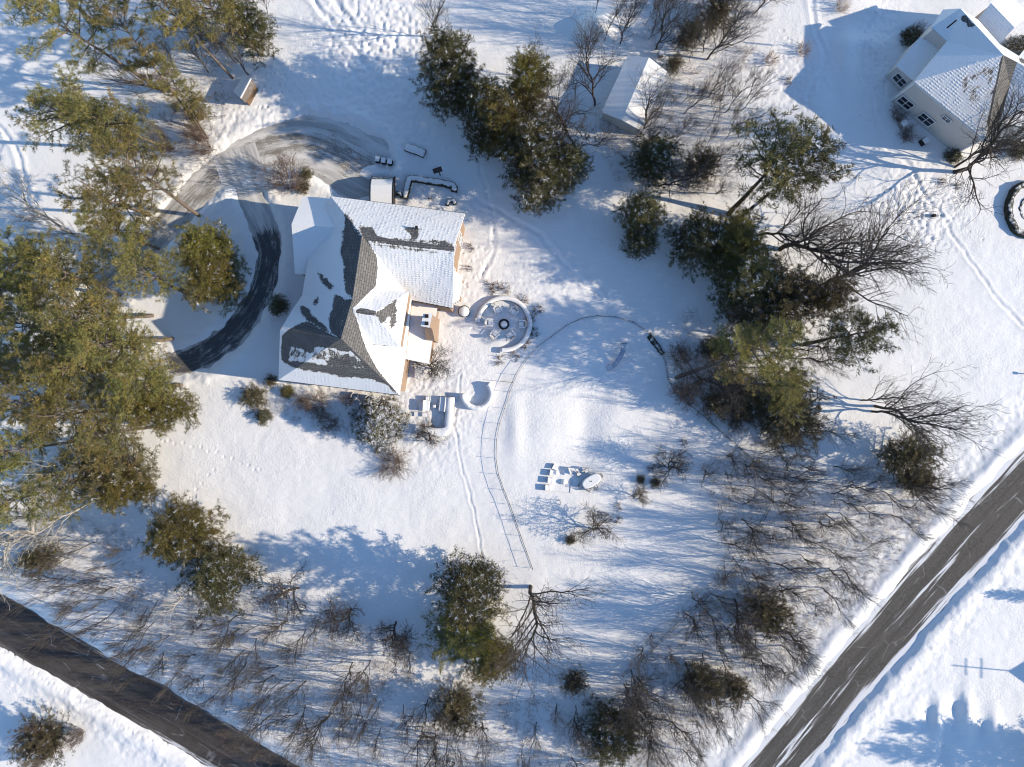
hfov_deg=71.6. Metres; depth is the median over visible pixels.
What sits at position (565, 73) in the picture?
bare tree
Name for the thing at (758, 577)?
bare tree
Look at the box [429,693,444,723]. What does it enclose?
bare tree
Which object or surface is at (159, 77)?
bare shrub
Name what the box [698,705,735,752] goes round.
bare tree
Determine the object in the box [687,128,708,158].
bare tree
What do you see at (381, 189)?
garden shelter
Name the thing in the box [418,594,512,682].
evergreen tree
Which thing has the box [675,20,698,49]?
bare tree
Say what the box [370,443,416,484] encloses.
bare shrub
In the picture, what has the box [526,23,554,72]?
bare tree
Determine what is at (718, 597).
bare tree
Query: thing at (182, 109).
bare shrub
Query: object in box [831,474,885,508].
bare tree
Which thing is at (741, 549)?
bare tree
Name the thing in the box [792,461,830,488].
bare tree
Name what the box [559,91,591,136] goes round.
bare tree
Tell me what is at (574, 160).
evergreen tree
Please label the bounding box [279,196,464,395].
brick house
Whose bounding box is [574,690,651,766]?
evergreen tree
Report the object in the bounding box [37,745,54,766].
bare tree
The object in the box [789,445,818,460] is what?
bare tree
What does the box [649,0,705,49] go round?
bare tree
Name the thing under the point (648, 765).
bare tree
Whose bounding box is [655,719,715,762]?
bare tree
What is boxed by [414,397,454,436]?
terrace wall
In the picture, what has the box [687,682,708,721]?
bare tree
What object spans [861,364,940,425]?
bare tree
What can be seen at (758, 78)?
bare tree
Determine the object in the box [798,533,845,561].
bare tree
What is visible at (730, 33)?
bare tree
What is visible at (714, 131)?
bare tree
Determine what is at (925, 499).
bare tree
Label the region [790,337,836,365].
bare tree
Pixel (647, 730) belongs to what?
bare tree
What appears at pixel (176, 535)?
evergreen tree
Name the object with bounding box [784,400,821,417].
bare tree
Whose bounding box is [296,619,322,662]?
bare tree
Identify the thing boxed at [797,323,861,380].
bare tree
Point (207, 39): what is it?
bare tree
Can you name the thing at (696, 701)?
bare tree
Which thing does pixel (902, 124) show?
air conditioner
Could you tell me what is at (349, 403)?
bare shrub
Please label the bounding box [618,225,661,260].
evergreen tree
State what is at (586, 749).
bare tree
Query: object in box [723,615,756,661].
bare tree
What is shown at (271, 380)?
evergreen shrub
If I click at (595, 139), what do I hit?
bare tree
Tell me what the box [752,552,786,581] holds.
bare tree
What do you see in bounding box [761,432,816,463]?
bare tree
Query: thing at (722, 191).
bare tree
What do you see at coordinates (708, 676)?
juniper tree
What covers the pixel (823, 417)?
bare tree
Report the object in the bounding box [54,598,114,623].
bare tree
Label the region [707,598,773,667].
bare oak
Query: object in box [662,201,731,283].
evergreen tree
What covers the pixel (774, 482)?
bare tree
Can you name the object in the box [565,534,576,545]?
bush
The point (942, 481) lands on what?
bare tree
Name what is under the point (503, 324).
fire pit
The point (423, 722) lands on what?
bare tree
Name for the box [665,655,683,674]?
bare tree
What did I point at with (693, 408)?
metal fence
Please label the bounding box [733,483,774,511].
bare tree
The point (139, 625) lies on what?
bare tree
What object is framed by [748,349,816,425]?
pine tree
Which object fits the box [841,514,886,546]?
bare tree
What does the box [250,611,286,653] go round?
bare tree
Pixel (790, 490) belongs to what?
bare tree
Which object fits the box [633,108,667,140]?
bare tree
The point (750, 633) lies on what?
bare tree
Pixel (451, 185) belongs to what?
boxwood hedge
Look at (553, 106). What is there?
bare oak
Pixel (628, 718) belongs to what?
bare tree
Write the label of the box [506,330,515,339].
garden chair
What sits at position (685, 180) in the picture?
bare tree
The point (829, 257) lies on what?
bare oak
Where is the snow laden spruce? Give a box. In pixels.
[346,392,411,457]
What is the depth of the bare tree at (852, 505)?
88.30 m
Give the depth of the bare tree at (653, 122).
86.01 m
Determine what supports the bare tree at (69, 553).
on the snow ground
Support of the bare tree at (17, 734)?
on the snow ground
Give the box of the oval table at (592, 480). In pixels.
[582,473,600,488]
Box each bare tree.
[0,158,75,234]
[0,276,51,318]
[0,465,55,610]
[0,562,17,576]
[0,585,72,619]
[0,717,43,754]
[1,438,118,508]
[1,526,51,556]
[5,569,61,592]
[6,214,80,238]
[6,509,61,529]
[7,501,95,559]
[10,205,56,222]
[16,611,99,658]
[20,758,46,766]
[21,554,69,578]
[33,578,99,607]
[34,538,94,568]
[37,535,69,555]
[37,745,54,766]
[44,373,108,407]
[44,596,88,618]
[44,599,80,629]
[47,572,71,593]
[48,216,92,253]
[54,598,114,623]
[59,727,85,750]
[60,624,118,642]
[61,610,114,646]
[63,404,143,446]
[76,560,121,576]
[77,230,115,266]
[77,574,102,598]
[78,38,160,109]
[79,631,134,672]
[83,581,115,599]
[100,622,154,672]
[101,641,152,687]
[102,545,122,559]
[106,664,165,693]
[113,585,144,603]
[119,600,157,647]
[125,608,147,634]
[129,635,169,672]
[144,652,167,682]
[149,668,182,707]
[150,562,208,640]
[151,28,177,64]
[158,649,199,672]
[167,22,213,72]
[168,1,205,51]
[170,688,220,726]
[171,666,204,703]
[176,615,205,639]
[183,5,221,47]
[189,610,206,636]
[194,17,234,61]
[195,38,218,57]
[198,614,238,658]
[200,626,240,659]
[201,625,257,661]
[201,650,244,692]
[203,24,248,74]
[208,661,248,718]
[220,715,275,754]
[222,669,280,700]
[227,653,278,696]
[229,638,261,692]
[230,705,266,732]
[235,693,264,759]
[240,679,282,722]
[246,681,292,726]
[248,622,279,651]
[248,705,297,742]
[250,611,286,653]
[259,0,273,12]
[259,681,311,720]
[268,641,300,666]
[269,723,302,764]
[276,707,331,766]
[281,630,305,678]
[285,705,313,755]
[287,734,333,766]
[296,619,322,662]
[312,710,330,735]
[321,675,358,717]
[321,675,361,728]
[323,656,362,715]
[324,713,356,748]
[339,697,357,730]
[343,660,374,700]
[343,714,368,754]
[344,716,361,751]
[345,680,377,712]
[349,700,380,745]
[352,699,368,734]
[364,691,380,717]
[365,726,386,761]
[371,746,384,761]
[380,659,397,685]
[390,705,412,759]
[391,653,417,688]
[393,704,420,740]
[398,727,445,766]
[400,699,437,747]
[411,0,453,36]
[416,742,447,766]
[418,726,439,752]
[420,733,452,765]
[426,708,456,749]
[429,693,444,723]
[433,710,467,758]
[435,743,460,766]
[453,747,471,766]
[455,713,486,748]
[465,722,501,763]
[473,739,491,766]
[475,760,488,766]
[509,82,548,122]
[516,740,525,766]
[521,722,543,766]
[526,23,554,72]
[543,60,570,90]
[548,704,566,737]
[551,61,579,98]
[552,111,576,164]
[554,122,576,148]
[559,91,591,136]
[560,705,586,757]
[560,723,603,763]
[566,757,589,766]
[571,121,616,149]
[592,701,630,754]
[604,0,629,40]
[609,0,644,46]
[613,670,661,716]
[614,681,656,736]
[618,670,684,738]
[618,694,644,739]
[622,1,651,27]
[624,681,655,709]
[624,713,661,750]
[626,109,666,145]
[626,643,657,689]
[629,64,684,133]
[629,735,671,766]
[632,697,678,752]
[632,698,649,713]
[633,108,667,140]
[637,717,675,766]
[638,721,652,742]
[640,103,665,119]
[642,630,657,653]
[642,734,666,762]
[646,0,667,22]
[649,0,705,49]
[650,17,669,36]
[650,749,688,766]
[652,0,666,27]
[652,706,672,724]
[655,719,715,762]
[659,142,733,203]
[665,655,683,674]
[666,662,724,749]
[668,88,679,106]
[670,1,706,32]
[672,119,701,144]
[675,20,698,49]
[675,747,711,766]
[676,672,706,705]
[677,609,714,650]
[681,78,711,103]
[681,106,699,130]
[681,158,708,185]
[681,582,726,629]
[682,729,710,764]
[685,64,723,112]
[685,609,721,638]
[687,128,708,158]
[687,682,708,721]
[689,19,709,60]
[691,3,723,52]
[691,4,704,27]
[693,717,707,732]
[694,460,723,494]
[694,653,726,708]
[695,628,728,644]
[697,727,710,766]
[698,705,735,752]
[699,336,742,373]
[702,0,768,59]
[703,687,728,703]
[704,53,738,93]
[705,84,734,129]
[705,609,737,674]
[706,118,719,146]
[707,555,744,597]
[708,173,737,198]
[708,713,732,748]
[710,91,720,107]
[710,593,758,624]
[711,143,738,173]
[712,699,755,747]
[713,509,734,545]
[715,403,733,420]
[716,55,745,93]
[716,532,769,563]
[717,14,742,50]
[717,660,740,701]
[718,87,730,119]
[718,141,736,156]
[721,286,761,340]
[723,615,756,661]
[725,65,762,112]
[725,103,749,138]
[725,157,753,174]
[725,438,759,478]
[725,471,755,503]
[725,610,759,633]
[726,526,761,542]
[727,74,742,98]
[729,94,749,122]
[731,527,781,572]
[731,555,754,604]
[732,0,759,23]
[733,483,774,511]
[734,102,749,137]
[737,138,759,153]
[737,641,775,670]
[740,610,763,652]
[741,374,774,406]
[741,464,756,482]
[741,587,762,612]
[742,66,787,109]
[742,516,786,550]
[743,100,780,125]
[745,442,781,501]
[747,61,767,98]
[748,658,788,681]
[748,693,789,720]
[749,567,782,606]
[750,486,789,518]
[751,653,770,691]
[751,704,779,738]
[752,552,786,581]
[754,0,796,12]
[754,308,780,327]
[755,653,789,704]
[758,459,796,500]
[759,359,818,389]
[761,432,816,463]
[762,528,794,551]
[769,343,815,371]
[769,649,814,689]
[774,578,802,604]
[774,610,808,664]
[775,555,819,590]
[776,467,811,490]
[777,585,823,619]
[778,450,811,490]
[779,277,819,317]
[779,480,804,505]
[779,665,803,692]
[780,498,797,519]
[780,522,821,551]
[782,646,831,684]
[783,623,809,644]
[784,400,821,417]
[785,496,813,521]
[785,518,821,554]
[787,618,835,686]
[787,639,818,686]
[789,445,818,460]
[789,585,832,599]
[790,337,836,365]
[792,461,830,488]
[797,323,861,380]
[798,473,840,497]
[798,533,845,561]
[799,332,874,382]
[800,554,826,572]
[801,377,835,407]
[801,460,833,484]
[806,398,837,444]
[810,567,835,589]
[812,510,844,547]
[813,600,834,622]
[814,422,869,449]
[822,585,858,639]
[824,548,854,571]
[825,513,871,547]
[828,558,867,606]
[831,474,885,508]
[834,297,868,325]
[834,461,886,488]
[836,515,855,533]
[840,555,875,575]
[841,491,871,521]
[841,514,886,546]
[842,571,890,616]
[850,470,905,507]
[860,534,903,559]
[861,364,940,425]
[861,501,890,531]
[871,392,1010,465]
[874,356,1004,476]
[884,492,933,522]
[891,513,940,550]
[896,454,986,525]
[912,491,951,519]
[915,467,967,498]
[922,500,973,532]
[954,77,1023,167]
[976,126,1002,150]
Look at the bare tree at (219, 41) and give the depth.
88.04 m
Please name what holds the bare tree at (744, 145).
on the snow ground
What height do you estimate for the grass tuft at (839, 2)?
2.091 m
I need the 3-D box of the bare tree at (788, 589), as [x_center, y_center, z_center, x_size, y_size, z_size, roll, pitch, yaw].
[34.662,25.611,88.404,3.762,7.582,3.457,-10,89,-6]
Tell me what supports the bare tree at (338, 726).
on the snow ground
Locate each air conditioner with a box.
[897,119,908,128]
[918,136,929,146]
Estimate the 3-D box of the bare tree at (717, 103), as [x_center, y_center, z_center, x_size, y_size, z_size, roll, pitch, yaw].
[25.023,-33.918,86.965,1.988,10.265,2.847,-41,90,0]
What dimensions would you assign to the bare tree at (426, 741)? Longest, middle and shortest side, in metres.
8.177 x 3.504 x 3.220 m
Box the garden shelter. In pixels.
[369,176,395,203]
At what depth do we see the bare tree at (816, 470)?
88.49 m
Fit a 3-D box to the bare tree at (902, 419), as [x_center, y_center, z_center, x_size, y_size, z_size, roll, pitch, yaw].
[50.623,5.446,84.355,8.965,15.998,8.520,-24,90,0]
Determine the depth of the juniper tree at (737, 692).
89.05 m
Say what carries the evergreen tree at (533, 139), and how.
on the snow ground
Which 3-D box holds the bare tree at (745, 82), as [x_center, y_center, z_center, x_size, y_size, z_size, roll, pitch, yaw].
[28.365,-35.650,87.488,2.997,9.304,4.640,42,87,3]
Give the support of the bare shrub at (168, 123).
on the snow ground
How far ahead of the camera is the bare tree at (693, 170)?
86.97 m
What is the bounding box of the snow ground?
[0,0,1023,766]
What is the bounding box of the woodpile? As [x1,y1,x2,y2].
[404,143,426,157]
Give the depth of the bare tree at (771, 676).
85.75 m
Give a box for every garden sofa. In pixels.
[422,400,429,411]
[438,396,445,411]
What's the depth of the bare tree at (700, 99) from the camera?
86.45 m
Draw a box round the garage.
[601,55,666,135]
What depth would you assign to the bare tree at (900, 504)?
88.27 m
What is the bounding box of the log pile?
[647,334,664,354]
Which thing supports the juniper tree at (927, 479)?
on the snow ground
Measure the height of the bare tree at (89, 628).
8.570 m
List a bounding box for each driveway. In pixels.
[0,142,281,384]
[83,115,390,314]
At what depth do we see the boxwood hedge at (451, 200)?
91.28 m
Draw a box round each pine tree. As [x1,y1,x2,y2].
[0,0,165,92]
[0,224,90,308]
[0,260,18,320]
[0,262,93,373]
[0,341,37,404]
[0,354,102,440]
[0,414,72,486]
[0,477,62,531]
[1,321,127,408]
[4,60,118,162]
[8,389,124,462]
[12,0,91,19]
[14,224,121,316]
[16,441,98,524]
[19,273,153,353]
[45,86,172,164]
[48,291,173,382]
[49,153,163,247]
[53,430,166,517]
[60,392,157,473]
[67,202,159,263]
[74,117,200,218]
[83,0,199,129]
[89,346,183,425]
[92,458,161,515]
[107,232,189,302]
[118,379,201,440]
[134,0,233,78]
[136,0,195,12]
[145,50,208,138]
[169,0,261,55]
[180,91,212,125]
[217,0,282,70]
[674,311,809,395]
[726,104,834,215]
[746,123,861,214]
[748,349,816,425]
[801,303,901,375]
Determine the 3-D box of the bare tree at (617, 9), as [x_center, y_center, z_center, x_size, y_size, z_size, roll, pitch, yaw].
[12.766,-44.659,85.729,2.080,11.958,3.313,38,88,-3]
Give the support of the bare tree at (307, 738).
on the snow ground
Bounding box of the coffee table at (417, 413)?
[414,412,421,415]
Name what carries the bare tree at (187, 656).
on the snow ground
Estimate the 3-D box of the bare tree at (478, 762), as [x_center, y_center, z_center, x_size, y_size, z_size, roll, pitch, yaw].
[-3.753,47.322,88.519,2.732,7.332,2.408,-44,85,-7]
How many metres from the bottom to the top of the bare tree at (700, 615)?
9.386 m
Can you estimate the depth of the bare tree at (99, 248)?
85.35 m
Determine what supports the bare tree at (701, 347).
on the snow ground
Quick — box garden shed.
[233,74,257,104]
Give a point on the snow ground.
(288, 490)
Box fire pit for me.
[499,319,508,329]
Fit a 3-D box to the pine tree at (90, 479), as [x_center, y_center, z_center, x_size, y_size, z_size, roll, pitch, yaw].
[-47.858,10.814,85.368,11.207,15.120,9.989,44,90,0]
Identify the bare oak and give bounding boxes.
[486,574,613,718]
[526,72,607,156]
[557,6,630,106]
[667,343,768,414]
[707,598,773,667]
[764,189,866,272]
[778,176,941,301]
[826,177,963,343]
[937,71,1023,225]
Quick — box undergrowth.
[0,0,948,766]
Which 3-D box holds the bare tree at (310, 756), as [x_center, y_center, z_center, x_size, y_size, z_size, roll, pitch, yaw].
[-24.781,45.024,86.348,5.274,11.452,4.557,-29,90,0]
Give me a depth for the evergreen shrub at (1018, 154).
91.07 m
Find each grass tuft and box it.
[764,46,783,65]
[798,40,814,56]
[834,0,851,13]
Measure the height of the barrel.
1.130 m
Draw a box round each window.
[453,271,463,304]
[458,231,461,243]
[891,72,907,88]
[895,95,915,110]
[915,112,935,127]
[940,114,951,123]
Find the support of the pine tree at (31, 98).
on the snow ground
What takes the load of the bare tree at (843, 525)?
on the snow ground
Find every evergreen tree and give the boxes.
[136,489,235,580]
[163,215,245,280]
[174,537,268,623]
[175,245,252,317]
[408,20,485,117]
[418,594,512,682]
[422,545,510,638]
[427,57,475,125]
[456,105,498,162]
[458,73,517,141]
[461,626,519,689]
[468,88,525,162]
[495,108,571,192]
[497,43,556,123]
[503,145,576,217]
[546,134,595,197]
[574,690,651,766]
[612,188,671,240]
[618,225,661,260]
[620,129,687,195]
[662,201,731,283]
[677,137,720,190]
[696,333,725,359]
[696,385,736,422]
[699,237,791,322]
[703,201,770,281]
[717,288,782,340]
[726,379,775,435]
[729,251,829,342]
[756,380,836,465]
[792,261,863,334]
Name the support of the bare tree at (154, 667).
on the snow ground
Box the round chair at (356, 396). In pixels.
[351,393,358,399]
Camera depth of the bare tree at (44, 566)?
87.17 m
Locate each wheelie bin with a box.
[375,156,380,163]
[381,157,386,164]
[387,158,392,165]
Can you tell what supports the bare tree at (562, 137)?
on the snow ground
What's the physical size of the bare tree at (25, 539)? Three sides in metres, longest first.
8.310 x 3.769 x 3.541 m
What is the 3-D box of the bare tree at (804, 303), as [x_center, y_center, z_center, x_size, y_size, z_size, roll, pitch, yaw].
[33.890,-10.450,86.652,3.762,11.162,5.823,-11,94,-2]
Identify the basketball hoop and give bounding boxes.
[432,166,441,175]
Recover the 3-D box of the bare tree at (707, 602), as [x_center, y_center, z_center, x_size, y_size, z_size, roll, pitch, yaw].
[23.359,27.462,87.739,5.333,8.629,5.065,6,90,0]
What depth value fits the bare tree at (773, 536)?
87.82 m
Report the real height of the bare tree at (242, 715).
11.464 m
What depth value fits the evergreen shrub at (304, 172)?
90.93 m
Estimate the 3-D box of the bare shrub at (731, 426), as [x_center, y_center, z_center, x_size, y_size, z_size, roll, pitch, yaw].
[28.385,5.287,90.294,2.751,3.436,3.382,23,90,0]
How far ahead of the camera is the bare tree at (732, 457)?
87.70 m
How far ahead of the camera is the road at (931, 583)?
92.00 m
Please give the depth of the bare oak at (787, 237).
80.27 m
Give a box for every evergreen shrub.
[236,380,268,413]
[253,407,273,426]
[263,374,279,388]
[265,292,290,317]
[279,383,294,398]
[294,178,311,194]
[298,164,313,181]
[899,26,920,46]
[942,147,965,164]
[1008,142,1023,162]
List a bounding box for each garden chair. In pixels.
[484,318,492,326]
[489,329,499,339]
[493,303,502,313]
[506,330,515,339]
[509,306,519,315]
[519,320,526,327]
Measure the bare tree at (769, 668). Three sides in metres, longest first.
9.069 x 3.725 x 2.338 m
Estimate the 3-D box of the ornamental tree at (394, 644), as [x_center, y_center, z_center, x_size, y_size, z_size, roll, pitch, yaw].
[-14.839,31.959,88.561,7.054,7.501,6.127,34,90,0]
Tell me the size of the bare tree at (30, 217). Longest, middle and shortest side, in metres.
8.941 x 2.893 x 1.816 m
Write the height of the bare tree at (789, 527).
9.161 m
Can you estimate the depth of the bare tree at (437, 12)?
84.34 m
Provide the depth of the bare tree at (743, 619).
87.85 m
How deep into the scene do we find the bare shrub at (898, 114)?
90.86 m
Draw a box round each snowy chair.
[545,485,550,490]
[547,477,553,482]
[549,470,554,475]
[563,467,570,474]
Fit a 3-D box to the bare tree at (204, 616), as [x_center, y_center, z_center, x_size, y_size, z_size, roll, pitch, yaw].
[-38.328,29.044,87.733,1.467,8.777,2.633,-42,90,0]
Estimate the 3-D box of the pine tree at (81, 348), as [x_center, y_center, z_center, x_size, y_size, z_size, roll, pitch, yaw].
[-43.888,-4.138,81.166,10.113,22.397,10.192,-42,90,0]
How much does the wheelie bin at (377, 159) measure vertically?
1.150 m
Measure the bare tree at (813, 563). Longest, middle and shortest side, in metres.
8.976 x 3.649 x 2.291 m
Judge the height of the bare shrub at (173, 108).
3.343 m
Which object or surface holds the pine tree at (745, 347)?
on the snow ground
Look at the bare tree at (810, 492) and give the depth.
86.24 m
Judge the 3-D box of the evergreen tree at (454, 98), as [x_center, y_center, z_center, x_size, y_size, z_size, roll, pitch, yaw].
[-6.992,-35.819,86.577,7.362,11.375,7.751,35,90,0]
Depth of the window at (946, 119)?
87.38 m
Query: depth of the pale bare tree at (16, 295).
83.42 m
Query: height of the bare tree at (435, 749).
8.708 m
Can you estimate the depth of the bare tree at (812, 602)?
86.72 m
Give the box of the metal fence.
[496,315,773,677]
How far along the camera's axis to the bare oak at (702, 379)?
85.03 m
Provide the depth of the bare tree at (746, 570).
86.53 m
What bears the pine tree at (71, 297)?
on the snow ground
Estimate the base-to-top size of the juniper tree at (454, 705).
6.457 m
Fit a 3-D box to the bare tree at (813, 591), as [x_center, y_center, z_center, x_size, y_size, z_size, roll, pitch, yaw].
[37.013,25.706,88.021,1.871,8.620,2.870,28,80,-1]
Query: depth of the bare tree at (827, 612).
87.31 m
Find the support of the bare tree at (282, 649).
on the snow ground
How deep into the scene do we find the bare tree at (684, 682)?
86.33 m
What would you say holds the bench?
on the snow ground
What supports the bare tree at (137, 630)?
on the snow ground
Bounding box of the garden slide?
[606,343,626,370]
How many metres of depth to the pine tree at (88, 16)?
82.88 m
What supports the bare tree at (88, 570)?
on the snow ground
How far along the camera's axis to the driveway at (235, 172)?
91.99 m
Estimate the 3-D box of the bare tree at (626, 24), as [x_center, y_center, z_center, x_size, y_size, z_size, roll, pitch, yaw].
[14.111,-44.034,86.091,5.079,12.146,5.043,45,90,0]
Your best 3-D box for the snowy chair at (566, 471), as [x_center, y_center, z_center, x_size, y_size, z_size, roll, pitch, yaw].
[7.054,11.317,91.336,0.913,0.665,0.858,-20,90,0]
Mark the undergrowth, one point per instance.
(672, 710)
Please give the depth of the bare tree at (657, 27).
87.49 m
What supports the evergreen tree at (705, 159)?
on the snow ground
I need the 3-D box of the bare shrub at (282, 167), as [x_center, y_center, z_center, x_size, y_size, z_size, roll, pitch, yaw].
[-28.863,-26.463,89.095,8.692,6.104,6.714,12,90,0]
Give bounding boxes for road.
[0,594,299,766]
[741,446,1023,766]
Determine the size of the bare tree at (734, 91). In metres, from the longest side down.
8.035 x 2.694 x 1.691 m
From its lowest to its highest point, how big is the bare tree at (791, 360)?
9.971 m
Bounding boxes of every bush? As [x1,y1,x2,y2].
[488,281,501,292]
[532,305,544,315]
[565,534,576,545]
[634,474,645,484]
[649,475,661,489]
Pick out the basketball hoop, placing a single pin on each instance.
(437, 170)
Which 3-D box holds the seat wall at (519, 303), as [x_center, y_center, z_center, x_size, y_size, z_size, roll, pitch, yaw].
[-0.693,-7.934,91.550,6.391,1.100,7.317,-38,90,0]
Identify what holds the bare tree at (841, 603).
on the snow ground
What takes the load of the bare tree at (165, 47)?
on the snow ground
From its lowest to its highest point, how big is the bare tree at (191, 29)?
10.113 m
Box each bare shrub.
[131,104,148,120]
[142,121,174,154]
[143,161,156,175]
[152,71,173,91]
[158,112,184,130]
[161,77,188,93]
[167,97,181,114]
[170,86,203,120]
[175,114,209,146]
[179,124,217,162]
[185,97,216,116]
[249,147,312,196]
[291,391,310,416]
[303,386,329,425]
[312,410,341,433]
[338,393,354,407]
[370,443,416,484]
[661,339,694,372]
[664,366,708,413]
[690,347,706,364]
[697,398,709,419]
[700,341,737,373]
[703,365,717,394]
[716,376,746,404]
[718,362,736,381]
[726,417,746,437]
[728,378,765,417]
[889,100,911,121]
[897,122,920,143]
[910,20,928,33]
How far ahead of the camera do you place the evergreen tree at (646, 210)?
84.45 m
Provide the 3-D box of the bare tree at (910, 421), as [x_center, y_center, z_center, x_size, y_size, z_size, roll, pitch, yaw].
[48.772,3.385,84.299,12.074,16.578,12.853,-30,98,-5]
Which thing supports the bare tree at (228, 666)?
on the snow ground
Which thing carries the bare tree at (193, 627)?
on the snow ground
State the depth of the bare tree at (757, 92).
86.30 m
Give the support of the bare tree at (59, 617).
on the snow ground
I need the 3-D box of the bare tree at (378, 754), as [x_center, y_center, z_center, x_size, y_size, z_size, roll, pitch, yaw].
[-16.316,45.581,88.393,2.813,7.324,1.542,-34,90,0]
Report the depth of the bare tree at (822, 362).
86.01 m
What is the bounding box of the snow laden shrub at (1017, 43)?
[1003,33,1023,50]
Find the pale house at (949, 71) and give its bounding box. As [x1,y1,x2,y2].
[885,0,1023,151]
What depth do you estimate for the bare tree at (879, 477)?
86.10 m
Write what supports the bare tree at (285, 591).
on the snow ground
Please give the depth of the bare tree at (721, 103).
86.36 m
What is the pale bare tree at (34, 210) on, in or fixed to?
on the snow ground
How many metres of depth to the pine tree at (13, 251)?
77.51 m
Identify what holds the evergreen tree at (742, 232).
on the snow ground
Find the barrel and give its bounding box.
[657,50,663,57]
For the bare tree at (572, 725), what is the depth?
87.39 m
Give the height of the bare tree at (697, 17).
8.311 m
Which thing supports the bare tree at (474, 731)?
on the snow ground
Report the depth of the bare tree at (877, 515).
87.09 m
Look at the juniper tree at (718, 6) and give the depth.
89.07 m
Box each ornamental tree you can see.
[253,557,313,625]
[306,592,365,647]
[365,619,425,667]
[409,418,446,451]
[412,344,453,383]
[569,500,626,548]
[627,484,649,506]
[649,443,694,491]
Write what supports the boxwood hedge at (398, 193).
on the snow ground
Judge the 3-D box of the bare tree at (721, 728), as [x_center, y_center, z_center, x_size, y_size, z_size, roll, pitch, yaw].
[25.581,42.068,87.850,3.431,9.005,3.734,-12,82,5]
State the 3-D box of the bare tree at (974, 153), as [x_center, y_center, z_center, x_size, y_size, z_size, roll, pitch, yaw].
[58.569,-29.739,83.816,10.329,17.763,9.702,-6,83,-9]
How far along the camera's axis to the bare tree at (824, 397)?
85.66 m
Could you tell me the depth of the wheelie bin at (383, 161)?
91.02 m
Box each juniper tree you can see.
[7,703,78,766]
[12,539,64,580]
[425,672,488,741]
[558,663,590,698]
[661,50,685,75]
[669,17,704,53]
[670,657,733,717]
[694,0,739,41]
[717,667,756,709]
[741,585,800,647]
[871,425,947,489]
[896,466,941,501]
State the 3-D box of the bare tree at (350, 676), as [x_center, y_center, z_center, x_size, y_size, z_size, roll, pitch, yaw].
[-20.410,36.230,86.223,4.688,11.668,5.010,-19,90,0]
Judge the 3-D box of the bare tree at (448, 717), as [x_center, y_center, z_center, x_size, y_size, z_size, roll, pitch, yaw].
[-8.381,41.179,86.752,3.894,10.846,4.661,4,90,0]
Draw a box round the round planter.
[458,305,469,316]
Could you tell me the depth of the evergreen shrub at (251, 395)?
90.78 m
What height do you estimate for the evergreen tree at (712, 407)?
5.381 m
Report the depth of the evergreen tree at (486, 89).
81.60 m
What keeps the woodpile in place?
on the snow ground
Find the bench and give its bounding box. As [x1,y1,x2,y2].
[389,401,398,406]
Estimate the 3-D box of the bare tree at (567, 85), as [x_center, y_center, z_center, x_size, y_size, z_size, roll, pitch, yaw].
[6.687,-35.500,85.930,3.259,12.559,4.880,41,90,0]
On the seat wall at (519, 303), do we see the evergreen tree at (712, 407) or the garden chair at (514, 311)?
the garden chair at (514, 311)
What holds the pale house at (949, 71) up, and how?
on the snow ground
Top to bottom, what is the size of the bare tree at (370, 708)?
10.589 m
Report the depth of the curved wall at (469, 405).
90.72 m
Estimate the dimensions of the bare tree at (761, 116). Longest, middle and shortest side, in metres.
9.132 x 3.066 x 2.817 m
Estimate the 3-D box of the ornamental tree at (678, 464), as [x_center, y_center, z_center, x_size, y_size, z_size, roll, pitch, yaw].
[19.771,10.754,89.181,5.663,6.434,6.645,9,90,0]
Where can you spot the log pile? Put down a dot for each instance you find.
(653, 341)
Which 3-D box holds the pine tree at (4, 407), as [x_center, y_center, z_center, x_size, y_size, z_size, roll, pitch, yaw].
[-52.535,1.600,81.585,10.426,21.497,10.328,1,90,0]
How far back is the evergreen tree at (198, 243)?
84.46 m
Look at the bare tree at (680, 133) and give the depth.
85.56 m
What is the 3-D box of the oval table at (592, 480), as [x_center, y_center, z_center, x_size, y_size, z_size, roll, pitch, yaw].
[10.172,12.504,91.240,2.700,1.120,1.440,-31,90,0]
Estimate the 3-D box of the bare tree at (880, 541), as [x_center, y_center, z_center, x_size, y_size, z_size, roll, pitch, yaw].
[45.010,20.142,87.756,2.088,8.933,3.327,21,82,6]
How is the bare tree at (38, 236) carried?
on the snow ground
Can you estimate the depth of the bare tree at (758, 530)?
87.32 m
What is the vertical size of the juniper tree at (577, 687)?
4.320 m
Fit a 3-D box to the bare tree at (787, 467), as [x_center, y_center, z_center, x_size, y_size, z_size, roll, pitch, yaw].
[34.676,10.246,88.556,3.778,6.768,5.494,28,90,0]
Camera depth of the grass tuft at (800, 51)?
91.13 m
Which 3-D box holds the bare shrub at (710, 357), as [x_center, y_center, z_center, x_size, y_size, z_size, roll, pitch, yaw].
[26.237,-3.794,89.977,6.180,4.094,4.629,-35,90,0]
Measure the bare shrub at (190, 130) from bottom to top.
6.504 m
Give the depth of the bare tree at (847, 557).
86.27 m
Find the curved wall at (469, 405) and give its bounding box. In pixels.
[460,383,494,410]
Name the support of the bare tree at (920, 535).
on the snow ground
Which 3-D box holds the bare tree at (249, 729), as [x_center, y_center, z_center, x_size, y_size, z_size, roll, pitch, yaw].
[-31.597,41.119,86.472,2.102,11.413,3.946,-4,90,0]
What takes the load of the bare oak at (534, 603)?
on the snow ground
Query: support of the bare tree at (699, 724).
on the snow ground
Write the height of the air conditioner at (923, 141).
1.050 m
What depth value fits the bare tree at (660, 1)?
87.51 m
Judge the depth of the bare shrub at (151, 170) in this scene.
90.15 m
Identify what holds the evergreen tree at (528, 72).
on the snow ground
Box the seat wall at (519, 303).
[475,296,531,352]
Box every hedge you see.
[396,191,401,197]
[401,175,457,198]
[445,198,456,205]
[1004,181,1023,237]
[1019,199,1023,218]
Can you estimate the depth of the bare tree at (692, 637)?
87.23 m

